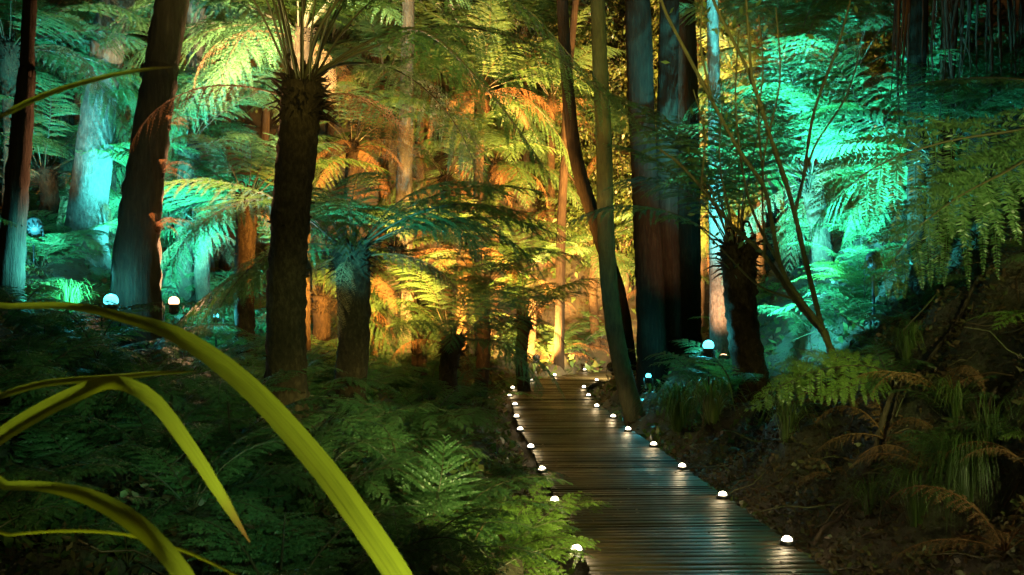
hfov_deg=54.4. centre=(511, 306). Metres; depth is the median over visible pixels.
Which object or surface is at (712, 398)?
grass tuft
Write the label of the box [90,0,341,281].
tree fern
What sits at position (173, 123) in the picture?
fern
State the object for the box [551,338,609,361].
fern
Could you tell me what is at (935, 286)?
grass tuft
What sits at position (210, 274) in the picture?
fern
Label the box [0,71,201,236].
tree fern
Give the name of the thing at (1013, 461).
fern
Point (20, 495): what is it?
fern
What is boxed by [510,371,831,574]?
path
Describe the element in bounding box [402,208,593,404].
tree fern
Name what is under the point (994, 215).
fern
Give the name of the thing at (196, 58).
tree
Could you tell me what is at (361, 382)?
fern
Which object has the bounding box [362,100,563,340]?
tree fern
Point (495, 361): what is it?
fern
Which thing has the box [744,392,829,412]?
fern
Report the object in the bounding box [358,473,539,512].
fern
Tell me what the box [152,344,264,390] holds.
fern
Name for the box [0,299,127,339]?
fern
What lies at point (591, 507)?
fern
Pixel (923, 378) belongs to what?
fern
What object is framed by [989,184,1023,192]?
fern
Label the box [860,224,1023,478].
fallen branch
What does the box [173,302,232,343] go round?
fern
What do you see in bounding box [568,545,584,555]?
path light
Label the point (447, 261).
tree fern
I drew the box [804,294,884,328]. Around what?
fern
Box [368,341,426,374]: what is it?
fern
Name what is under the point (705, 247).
tree fern
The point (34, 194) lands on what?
fern
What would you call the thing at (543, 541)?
fern
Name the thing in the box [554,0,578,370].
tree
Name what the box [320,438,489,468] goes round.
fern
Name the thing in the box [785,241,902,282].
fern
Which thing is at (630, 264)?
tree fern
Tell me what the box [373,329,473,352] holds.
fern
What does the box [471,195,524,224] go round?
fern
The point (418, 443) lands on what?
fern
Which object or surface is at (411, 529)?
fern
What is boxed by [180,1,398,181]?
broadleaf tree
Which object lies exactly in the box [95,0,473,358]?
tree fern
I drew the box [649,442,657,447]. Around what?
path light
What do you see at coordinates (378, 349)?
fern
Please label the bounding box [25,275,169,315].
fern
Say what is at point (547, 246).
tree fern
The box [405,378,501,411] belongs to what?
fern
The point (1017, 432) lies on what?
fern
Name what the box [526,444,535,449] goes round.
path light
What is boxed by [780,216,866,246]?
fern
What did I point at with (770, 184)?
tree fern
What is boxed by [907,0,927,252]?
tree
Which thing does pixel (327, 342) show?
fern
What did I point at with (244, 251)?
tree fern
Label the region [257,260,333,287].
fern
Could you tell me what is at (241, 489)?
fern
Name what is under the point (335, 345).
fern
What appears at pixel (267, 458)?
fern
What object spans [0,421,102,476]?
fern
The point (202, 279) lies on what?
tree fern
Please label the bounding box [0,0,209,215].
tree fern
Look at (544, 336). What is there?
fern
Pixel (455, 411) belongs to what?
fern
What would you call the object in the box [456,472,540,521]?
fern
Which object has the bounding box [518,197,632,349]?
tree fern
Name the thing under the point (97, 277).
fern
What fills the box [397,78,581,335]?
tree fern
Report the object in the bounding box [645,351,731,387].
fern
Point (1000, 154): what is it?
tree fern
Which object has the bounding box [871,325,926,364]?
grass tuft
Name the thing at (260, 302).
fern
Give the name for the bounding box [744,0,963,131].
broadleaf tree
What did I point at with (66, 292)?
grass tuft
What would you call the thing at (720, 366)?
fern
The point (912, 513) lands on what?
grass tuft
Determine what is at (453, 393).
fern
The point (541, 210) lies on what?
fern
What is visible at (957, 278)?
fern
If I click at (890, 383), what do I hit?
fern
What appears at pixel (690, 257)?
tree
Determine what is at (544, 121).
tree fern
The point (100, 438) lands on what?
fern
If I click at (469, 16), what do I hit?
broadleaf tree
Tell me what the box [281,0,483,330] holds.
tree fern
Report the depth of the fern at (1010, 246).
6.87 m
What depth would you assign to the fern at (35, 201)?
14.71 m
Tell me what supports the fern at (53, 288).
on the ground at (976, 342)
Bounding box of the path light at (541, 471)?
[536,466,547,472]
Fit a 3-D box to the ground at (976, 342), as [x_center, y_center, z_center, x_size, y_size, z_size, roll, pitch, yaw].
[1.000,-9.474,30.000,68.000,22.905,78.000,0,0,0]
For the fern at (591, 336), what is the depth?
26.61 m
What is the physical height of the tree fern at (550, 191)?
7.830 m
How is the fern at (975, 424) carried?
on the ground at (976, 342)
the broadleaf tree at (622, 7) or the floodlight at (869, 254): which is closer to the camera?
the floodlight at (869, 254)
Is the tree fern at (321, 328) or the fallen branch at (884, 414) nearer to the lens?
the fallen branch at (884, 414)
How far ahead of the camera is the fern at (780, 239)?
18.90 m
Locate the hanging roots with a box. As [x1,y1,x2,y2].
[890,0,1023,152]
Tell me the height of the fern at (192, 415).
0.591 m
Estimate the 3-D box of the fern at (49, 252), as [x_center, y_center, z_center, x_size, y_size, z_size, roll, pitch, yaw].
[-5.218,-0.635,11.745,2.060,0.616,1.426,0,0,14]
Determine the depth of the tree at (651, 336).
16.61 m
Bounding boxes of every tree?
[0,0,37,302]
[0,0,182,151]
[64,0,134,268]
[77,0,293,186]
[107,0,189,379]
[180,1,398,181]
[186,0,214,293]
[291,0,466,59]
[395,0,413,358]
[398,0,609,56]
[426,0,626,182]
[499,0,658,134]
[526,106,630,259]
[530,0,706,61]
[541,168,634,300]
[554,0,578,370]
[557,0,636,374]
[591,0,643,424]
[609,0,766,156]
[613,106,761,328]
[625,0,669,394]
[653,0,888,282]
[656,0,682,363]
[678,0,701,357]
[707,0,729,366]
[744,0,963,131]
[836,0,1018,80]
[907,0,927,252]
[938,0,958,199]
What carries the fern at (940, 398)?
on the ground at (976, 342)
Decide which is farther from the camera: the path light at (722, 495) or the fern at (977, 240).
the fern at (977, 240)
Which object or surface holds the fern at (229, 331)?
on the ground at (976, 342)
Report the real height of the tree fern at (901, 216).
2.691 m
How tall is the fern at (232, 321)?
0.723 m
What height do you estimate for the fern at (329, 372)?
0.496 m
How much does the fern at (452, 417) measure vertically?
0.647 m
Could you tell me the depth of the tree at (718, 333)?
15.90 m
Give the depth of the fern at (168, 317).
12.58 m
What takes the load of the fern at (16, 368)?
on the ground at (976, 342)
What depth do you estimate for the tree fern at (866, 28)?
17.84 m
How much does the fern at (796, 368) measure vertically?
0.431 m
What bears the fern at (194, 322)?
on the ground at (976, 342)
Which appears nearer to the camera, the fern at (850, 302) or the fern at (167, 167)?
the fern at (167, 167)
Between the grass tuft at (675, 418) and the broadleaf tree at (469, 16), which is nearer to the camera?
the grass tuft at (675, 418)
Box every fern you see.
[0,0,185,211]
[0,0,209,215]
[0,0,248,250]
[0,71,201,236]
[0,165,68,203]
[0,173,16,226]
[0,182,68,210]
[0,204,37,216]
[0,282,63,309]
[0,290,77,326]
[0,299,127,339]
[0,329,150,379]
[0,334,118,372]
[0,362,74,397]
[0,362,231,444]
[0,395,202,478]
[0,403,167,481]
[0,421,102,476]
[0,456,135,537]
[0,467,151,547]
[0,474,87,504]
[7,302,177,366]
[14,375,273,474]
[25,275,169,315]
[26,222,88,250]
[26,229,112,277]
[26,233,99,265]
[27,210,117,252]
[31,147,74,165]
[31,153,49,163]
[32,490,234,574]
[35,0,258,124]
[35,285,108,302]
[46,425,285,549]
[51,66,332,302]
[56,280,201,314]
[58,200,67,213]
[59,347,165,376]
[76,461,325,512]
[87,270,170,291]
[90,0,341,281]
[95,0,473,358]
[100,95,392,365]
[101,326,263,406]
[102,353,252,415]
[103,368,236,412]
[109,153,322,320]
[116,392,265,457]
[120,357,203,386]
[123,369,384,447]
[129,0,654,436]
[148,213,195,232]
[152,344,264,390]
[153,512,401,574]
[155,491,355,571]
[159,159,192,179]
[160,230,175,250]
[160,265,265,302]
[161,323,248,360]
[162,171,568,429]
[162,250,215,270]
[162,294,207,333]
[162,297,188,322]
[165,268,230,280]
[166,112,194,131]
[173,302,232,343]
[179,305,265,323]
[179,309,234,334]
[179,336,263,360]
[183,364,344,419]
[193,421,332,474]
[199,352,326,382]
[201,149,390,280]
[203,314,266,352]
[209,329,265,355]
[215,409,398,462]
[217,207,429,373]
[218,453,462,519]
[220,425,424,494]
[222,310,265,343]
[222,310,266,332]
[222,331,380,392]
[224,522,508,574]
[231,355,335,369]
[234,0,448,273]
[247,53,476,236]
[252,352,373,384]
[254,294,310,315]
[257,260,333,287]
[260,326,338,360]
[263,359,335,382]
[268,450,435,511]
[268,503,439,556]
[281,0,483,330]
[301,547,508,574]
[306,351,434,389]
[307,367,432,401]
[307,371,399,417]
[309,392,509,451]
[309,400,452,464]
[311,252,332,269]
[311,341,415,385]
[313,205,498,395]
[314,0,521,255]
[315,503,557,574]
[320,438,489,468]
[331,423,493,504]
[334,220,536,399]
[334,418,454,467]
[335,186,388,197]
[343,401,508,447]
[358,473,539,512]
[361,178,576,371]
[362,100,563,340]
[367,420,520,475]
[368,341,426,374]
[368,345,465,390]
[369,249,573,415]
[369,345,410,358]
[369,348,475,373]
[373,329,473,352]
[374,365,482,401]
[374,377,474,411]
[377,356,511,399]
[378,459,572,529]
[379,434,497,555]
[381,383,506,434]
[392,241,456,272]
[393,142,455,162]
[396,0,593,355]
[396,513,599,574]
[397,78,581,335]
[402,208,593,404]
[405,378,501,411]
[427,351,513,367]
[428,310,493,333]
[434,430,570,480]
[435,499,609,569]
[437,247,509,265]
[438,0,607,178]
[454,214,595,356]
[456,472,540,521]
[457,376,542,408]
[458,244,599,390]
[460,473,598,574]
[467,6,624,272]
[470,328,530,355]
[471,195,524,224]
[495,321,554,341]
[502,299,574,320]
[507,213,544,236]
[507,333,588,362]
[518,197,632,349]
[521,207,546,219]
[525,206,574,220]
[536,100,656,218]
[537,334,554,346]
[538,321,601,341]
[539,338,600,368]
[541,493,616,519]
[546,327,605,348]
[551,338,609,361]
[562,85,811,409]
[567,311,636,337]
[587,251,708,326]
[609,348,636,368]
[614,173,783,273]
[640,10,987,285]
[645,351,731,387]
[661,354,781,383]
[667,339,822,403]
[679,0,941,276]
[687,344,777,375]
[696,15,889,278]
[698,0,975,192]
[703,4,1023,272]
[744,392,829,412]
[745,347,891,411]
[748,230,809,253]
[755,279,780,301]
[756,261,773,281]
[757,295,869,335]
[762,216,809,243]
[765,205,808,230]
[768,262,886,315]
[777,198,803,217]
[780,109,1003,251]
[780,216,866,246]
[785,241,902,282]
[788,45,1023,260]
[789,343,935,394]
[789,392,844,407]
[791,253,896,285]
[796,458,847,489]
[797,270,894,317]
[801,217,906,248]
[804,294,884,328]
[805,77,1023,297]
[811,395,940,457]
[816,253,888,270]
[843,334,884,355]
[845,431,946,472]
[849,365,985,403]
[850,302,933,324]
[879,280,950,316]
[884,484,1023,566]
[885,374,1008,414]
[889,422,982,465]
[893,169,993,204]
[904,31,1023,85]
[912,271,971,290]
[917,274,974,285]
[938,25,1008,74]
[938,226,997,253]
[938,441,1023,466]
[941,414,1015,444]
[947,235,994,260]
[952,181,1020,207]
[955,48,1006,89]
[956,36,1008,62]
[956,51,1023,75]
[957,89,1023,124]
[965,310,1023,329]
[968,205,1005,223]
[979,181,1023,206]
[985,425,1023,440]
[986,231,1023,255]
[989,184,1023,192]
[991,243,1023,263]
[1013,452,1023,515]
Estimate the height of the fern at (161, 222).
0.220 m
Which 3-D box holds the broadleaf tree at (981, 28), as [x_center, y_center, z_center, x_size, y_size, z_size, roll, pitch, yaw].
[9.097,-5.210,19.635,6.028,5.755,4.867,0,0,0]
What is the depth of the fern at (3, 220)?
9.33 m
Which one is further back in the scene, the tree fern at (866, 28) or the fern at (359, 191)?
the fern at (359, 191)
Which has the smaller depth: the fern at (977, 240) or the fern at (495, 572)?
the fern at (495, 572)
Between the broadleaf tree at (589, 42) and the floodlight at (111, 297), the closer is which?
the floodlight at (111, 297)
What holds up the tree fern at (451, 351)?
on the ground at (976, 342)
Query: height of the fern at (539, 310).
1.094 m
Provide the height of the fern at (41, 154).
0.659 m
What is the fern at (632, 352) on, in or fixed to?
on the ground at (976, 342)
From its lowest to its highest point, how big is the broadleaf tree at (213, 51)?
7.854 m
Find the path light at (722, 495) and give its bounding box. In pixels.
[716,491,728,498]
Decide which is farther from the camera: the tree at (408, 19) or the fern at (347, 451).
the tree at (408, 19)
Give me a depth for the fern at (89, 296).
11.45 m
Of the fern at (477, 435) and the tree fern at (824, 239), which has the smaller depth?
the fern at (477, 435)
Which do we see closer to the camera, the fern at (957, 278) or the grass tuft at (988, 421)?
the grass tuft at (988, 421)
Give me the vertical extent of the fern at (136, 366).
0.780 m
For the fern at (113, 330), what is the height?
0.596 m
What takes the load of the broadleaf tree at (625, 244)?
on the ground at (976, 342)
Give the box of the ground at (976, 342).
[0,0,1023,574]
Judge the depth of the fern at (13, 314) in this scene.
8.63 m
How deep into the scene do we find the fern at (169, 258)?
17.93 m
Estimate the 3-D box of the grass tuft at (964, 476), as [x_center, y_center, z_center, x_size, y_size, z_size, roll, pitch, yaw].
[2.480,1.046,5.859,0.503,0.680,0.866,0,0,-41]
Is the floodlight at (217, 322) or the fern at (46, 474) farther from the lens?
the floodlight at (217, 322)
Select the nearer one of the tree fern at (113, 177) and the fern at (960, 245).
the fern at (960, 245)
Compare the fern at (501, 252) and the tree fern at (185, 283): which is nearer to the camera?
the tree fern at (185, 283)
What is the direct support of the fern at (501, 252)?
on the ground at (976, 342)
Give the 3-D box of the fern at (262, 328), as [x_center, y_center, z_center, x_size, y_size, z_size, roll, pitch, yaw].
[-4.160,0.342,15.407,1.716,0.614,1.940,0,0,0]
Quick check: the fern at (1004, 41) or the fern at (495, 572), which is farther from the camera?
the fern at (1004, 41)
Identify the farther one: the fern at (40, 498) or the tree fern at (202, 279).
the tree fern at (202, 279)
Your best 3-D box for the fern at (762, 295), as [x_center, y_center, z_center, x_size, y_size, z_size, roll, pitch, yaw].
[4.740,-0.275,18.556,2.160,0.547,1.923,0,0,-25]
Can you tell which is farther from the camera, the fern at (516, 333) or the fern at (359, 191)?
the fern at (359, 191)
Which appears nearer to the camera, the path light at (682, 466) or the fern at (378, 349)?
the path light at (682, 466)
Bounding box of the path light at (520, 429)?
[516,427,523,431]
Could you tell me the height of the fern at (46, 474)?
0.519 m
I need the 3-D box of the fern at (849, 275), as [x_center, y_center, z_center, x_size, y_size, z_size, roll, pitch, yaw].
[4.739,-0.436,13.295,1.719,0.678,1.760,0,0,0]
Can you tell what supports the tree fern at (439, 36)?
on the ground at (976, 342)
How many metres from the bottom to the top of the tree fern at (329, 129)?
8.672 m
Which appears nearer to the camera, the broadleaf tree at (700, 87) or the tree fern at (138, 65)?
the tree fern at (138, 65)
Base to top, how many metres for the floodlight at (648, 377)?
0.626 m
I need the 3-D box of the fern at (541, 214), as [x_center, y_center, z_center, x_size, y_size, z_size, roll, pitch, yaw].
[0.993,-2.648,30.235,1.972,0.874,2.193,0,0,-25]
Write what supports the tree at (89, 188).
on the ground at (976, 342)
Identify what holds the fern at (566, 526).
on the ground at (976, 342)
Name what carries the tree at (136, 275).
on the ground at (976, 342)
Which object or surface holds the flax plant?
on the ground at (976, 342)
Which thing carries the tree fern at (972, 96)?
on the ground at (976, 342)
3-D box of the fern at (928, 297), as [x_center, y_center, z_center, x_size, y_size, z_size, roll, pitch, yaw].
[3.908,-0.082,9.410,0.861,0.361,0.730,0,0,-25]
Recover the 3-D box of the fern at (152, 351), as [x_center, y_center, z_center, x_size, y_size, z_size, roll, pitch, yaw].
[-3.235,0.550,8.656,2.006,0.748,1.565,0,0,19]
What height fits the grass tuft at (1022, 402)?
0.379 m
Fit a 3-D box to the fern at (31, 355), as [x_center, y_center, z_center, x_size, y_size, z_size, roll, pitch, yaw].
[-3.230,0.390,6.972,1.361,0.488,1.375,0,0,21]
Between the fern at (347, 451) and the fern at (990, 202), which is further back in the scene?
the fern at (990, 202)
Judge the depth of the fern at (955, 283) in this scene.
8.86 m
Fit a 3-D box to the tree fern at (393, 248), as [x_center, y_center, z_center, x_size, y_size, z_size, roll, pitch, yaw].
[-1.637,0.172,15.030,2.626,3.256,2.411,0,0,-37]
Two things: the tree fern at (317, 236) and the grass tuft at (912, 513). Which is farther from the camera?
the tree fern at (317, 236)
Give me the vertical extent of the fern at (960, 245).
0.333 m
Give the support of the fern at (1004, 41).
on the ground at (976, 342)
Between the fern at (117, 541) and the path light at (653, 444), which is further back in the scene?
the path light at (653, 444)
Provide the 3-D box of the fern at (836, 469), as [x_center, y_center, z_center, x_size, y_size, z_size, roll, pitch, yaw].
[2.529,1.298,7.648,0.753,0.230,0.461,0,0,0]
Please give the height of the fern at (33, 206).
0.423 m
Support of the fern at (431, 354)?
on the ground at (976, 342)
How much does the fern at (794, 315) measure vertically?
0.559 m
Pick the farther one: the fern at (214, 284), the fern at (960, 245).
the fern at (214, 284)
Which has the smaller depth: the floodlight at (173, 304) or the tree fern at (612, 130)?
the floodlight at (173, 304)
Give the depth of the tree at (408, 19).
20.87 m
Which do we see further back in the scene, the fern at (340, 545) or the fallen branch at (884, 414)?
the fallen branch at (884, 414)
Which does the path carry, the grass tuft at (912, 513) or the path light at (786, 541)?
the path light at (786, 541)
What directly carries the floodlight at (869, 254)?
on the ground at (976, 342)
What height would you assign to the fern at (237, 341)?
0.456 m
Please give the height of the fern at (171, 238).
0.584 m
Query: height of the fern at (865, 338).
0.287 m
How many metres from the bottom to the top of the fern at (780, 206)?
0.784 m
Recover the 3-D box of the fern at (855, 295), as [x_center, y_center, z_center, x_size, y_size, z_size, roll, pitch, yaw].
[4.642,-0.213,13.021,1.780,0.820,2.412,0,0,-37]
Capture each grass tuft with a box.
[25,278,103,318]
[231,355,264,374]
[627,380,707,432]
[659,374,756,424]
[736,390,833,444]
[769,355,817,398]
[832,469,892,517]
[858,461,972,527]
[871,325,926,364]
[883,421,1002,540]
[889,318,926,348]
[912,373,986,425]
[918,281,945,292]
[930,387,1022,464]
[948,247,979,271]
[953,258,987,279]
[998,389,1023,431]
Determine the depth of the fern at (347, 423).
7.76 m
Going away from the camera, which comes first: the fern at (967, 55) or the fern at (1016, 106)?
the fern at (1016, 106)
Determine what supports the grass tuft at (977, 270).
on the ground at (976, 342)
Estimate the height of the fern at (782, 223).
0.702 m
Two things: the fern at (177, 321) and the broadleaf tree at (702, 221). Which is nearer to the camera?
the fern at (177, 321)
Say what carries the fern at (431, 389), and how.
on the ground at (976, 342)
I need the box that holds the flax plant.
[0,67,412,574]
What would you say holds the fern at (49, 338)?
on the ground at (976, 342)
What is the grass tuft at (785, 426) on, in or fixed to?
on the ground at (976, 342)
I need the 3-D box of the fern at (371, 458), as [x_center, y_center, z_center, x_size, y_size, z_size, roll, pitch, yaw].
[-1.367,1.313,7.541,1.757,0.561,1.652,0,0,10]
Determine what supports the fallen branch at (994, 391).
on the ground at (976, 342)
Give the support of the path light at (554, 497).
on the path
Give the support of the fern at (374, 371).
on the ground at (976, 342)
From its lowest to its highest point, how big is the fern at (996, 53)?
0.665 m
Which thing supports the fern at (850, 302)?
on the ground at (976, 342)
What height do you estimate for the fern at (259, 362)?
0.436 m
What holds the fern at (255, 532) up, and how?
on the ground at (976, 342)
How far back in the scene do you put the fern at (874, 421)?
7.28 m
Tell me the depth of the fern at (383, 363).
14.80 m
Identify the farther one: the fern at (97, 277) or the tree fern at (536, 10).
the tree fern at (536, 10)
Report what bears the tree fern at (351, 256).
on the ground at (976, 342)
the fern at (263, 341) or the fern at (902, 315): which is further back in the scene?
the fern at (263, 341)
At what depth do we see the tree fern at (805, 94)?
14.55 m
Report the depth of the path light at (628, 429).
12.76 m
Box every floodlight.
[26,217,42,270]
[101,294,120,360]
[164,297,183,358]
[213,315,223,347]
[306,260,311,290]
[606,362,612,378]
[644,373,652,391]
[702,340,714,385]
[718,354,728,363]
[865,251,881,323]
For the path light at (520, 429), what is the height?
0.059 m
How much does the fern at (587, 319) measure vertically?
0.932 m
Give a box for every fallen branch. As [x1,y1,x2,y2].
[812,375,904,545]
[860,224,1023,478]
[921,386,1002,487]
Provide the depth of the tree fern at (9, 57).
12.89 m
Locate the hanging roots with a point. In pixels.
(898, 8)
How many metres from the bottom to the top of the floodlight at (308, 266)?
1.893 m
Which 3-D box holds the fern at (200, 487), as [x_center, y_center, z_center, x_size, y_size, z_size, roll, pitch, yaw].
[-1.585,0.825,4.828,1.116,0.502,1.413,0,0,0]
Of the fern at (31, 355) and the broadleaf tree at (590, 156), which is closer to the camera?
the fern at (31, 355)
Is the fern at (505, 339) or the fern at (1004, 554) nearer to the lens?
the fern at (1004, 554)
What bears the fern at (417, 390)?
on the ground at (976, 342)
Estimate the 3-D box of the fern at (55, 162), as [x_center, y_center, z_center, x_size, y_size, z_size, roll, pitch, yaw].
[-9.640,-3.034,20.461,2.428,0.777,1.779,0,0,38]
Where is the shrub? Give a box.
[627,0,871,413]
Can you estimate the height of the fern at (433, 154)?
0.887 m
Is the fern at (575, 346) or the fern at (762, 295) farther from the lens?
the fern at (575, 346)
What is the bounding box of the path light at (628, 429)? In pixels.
[624,427,631,431]
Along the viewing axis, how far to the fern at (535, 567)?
6.41 m
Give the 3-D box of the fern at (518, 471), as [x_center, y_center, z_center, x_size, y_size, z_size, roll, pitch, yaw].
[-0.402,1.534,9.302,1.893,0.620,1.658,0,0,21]
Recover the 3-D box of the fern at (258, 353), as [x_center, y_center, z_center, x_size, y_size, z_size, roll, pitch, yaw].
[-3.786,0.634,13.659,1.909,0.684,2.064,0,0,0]
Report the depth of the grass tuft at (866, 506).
6.64 m
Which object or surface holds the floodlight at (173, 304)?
on the ground at (976, 342)
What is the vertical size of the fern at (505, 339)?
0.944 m
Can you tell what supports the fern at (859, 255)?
on the ground at (976, 342)
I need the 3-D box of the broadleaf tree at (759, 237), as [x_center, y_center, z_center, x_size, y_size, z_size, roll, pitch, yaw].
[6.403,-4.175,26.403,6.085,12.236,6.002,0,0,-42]
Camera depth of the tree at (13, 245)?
9.43 m
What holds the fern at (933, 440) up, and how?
on the ground at (976, 342)
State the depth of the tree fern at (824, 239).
15.11 m
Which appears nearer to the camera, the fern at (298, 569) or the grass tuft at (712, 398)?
the fern at (298, 569)
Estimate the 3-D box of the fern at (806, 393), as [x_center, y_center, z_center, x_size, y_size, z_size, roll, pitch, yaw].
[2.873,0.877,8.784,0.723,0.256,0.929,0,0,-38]
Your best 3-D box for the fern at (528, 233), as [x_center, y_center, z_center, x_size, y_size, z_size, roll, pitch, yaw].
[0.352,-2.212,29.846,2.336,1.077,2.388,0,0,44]
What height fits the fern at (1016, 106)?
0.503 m
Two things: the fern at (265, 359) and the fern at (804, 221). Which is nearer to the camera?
the fern at (265, 359)
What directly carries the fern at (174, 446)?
on the ground at (976, 342)
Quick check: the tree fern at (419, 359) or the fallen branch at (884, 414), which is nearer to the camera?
the fallen branch at (884, 414)
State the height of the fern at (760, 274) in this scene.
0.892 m
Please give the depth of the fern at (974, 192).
12.91 m
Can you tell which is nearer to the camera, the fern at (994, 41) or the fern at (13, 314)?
the fern at (13, 314)
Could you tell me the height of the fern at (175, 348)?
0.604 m
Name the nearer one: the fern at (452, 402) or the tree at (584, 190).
the fern at (452, 402)
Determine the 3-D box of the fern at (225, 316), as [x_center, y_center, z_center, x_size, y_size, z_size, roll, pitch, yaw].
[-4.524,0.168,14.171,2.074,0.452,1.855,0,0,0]
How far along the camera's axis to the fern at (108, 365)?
8.58 m
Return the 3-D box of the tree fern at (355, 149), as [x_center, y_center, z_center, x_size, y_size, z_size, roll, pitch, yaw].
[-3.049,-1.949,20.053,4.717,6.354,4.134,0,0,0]
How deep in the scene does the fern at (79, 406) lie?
6.25 m
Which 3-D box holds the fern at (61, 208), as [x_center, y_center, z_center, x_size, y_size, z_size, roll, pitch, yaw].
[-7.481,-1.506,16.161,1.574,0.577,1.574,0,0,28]
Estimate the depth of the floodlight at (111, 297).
9.25 m
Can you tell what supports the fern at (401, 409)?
on the ground at (976, 342)
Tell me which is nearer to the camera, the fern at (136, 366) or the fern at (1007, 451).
the fern at (1007, 451)
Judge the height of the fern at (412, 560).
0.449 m
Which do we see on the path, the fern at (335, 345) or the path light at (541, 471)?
the path light at (541, 471)
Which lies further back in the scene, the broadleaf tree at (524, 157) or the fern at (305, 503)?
the broadleaf tree at (524, 157)
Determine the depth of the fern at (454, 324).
24.85 m
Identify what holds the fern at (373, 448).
on the ground at (976, 342)
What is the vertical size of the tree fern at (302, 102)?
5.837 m
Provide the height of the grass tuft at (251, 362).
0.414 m
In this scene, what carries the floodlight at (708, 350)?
on the ground at (976, 342)
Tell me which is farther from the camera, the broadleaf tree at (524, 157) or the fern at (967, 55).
the broadleaf tree at (524, 157)
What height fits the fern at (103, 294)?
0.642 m
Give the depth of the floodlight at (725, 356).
14.93 m
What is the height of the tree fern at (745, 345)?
3.900 m
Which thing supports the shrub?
on the ground at (976, 342)
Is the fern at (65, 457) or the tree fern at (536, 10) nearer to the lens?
the fern at (65, 457)
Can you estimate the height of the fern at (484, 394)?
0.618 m
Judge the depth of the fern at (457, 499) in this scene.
6.45 m
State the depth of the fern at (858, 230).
14.54 m
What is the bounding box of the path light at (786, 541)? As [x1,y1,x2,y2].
[779,536,794,545]
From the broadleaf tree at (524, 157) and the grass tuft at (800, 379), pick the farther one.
the broadleaf tree at (524, 157)
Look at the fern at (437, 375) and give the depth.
14.09 m
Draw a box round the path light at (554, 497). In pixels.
[548,496,560,504]
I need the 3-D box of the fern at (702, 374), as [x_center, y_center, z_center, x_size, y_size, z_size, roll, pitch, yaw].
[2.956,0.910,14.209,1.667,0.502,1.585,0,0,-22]
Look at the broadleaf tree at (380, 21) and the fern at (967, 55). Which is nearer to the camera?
the fern at (967, 55)
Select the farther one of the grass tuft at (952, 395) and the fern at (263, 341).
the fern at (263, 341)
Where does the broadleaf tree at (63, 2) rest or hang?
on the ground at (976, 342)
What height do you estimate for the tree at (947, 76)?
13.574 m
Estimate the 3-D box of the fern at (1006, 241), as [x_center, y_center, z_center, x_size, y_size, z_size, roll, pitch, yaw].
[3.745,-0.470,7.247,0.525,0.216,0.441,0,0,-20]
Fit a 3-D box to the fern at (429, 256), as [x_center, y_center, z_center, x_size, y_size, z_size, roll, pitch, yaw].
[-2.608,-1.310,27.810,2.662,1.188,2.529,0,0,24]
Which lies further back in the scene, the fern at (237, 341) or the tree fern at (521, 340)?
the tree fern at (521, 340)
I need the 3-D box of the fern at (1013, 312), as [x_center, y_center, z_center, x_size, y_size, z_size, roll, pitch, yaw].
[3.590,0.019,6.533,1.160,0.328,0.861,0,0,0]
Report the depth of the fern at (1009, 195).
8.31 m
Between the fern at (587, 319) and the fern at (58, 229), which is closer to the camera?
the fern at (58, 229)
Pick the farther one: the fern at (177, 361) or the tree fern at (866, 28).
the tree fern at (866, 28)
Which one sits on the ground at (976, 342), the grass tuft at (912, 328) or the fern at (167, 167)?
the grass tuft at (912, 328)
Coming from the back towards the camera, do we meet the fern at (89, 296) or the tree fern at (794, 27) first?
the tree fern at (794, 27)
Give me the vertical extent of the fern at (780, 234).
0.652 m
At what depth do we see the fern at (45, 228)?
12.92 m
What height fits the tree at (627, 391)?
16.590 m
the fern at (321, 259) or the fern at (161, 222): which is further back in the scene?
the fern at (321, 259)
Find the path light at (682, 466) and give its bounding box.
[677,463,687,469]
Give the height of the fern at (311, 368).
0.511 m
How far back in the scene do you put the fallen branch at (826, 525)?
6.96 m
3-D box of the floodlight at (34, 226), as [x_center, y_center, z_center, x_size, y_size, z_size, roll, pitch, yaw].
[-5.550,-0.729,11.566,0.200,0.639,0.232,0,0,-33]
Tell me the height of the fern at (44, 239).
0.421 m
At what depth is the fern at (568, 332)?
26.80 m
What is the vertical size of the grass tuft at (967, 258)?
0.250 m
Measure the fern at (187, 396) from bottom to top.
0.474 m
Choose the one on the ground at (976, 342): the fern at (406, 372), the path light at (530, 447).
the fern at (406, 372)
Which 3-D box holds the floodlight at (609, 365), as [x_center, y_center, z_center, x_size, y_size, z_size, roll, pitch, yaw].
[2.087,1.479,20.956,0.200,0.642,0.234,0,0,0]
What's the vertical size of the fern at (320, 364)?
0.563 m
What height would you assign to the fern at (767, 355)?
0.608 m
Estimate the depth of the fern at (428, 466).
6.20 m
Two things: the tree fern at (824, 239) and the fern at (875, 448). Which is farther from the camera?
the tree fern at (824, 239)
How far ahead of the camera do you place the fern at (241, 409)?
6.91 m
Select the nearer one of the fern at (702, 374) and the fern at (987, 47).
the fern at (702, 374)
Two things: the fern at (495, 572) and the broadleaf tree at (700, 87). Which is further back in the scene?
the broadleaf tree at (700, 87)
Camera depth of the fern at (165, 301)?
13.07 m
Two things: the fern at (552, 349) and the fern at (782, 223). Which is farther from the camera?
the fern at (552, 349)
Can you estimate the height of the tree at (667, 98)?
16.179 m
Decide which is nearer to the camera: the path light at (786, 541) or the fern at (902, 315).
the path light at (786, 541)

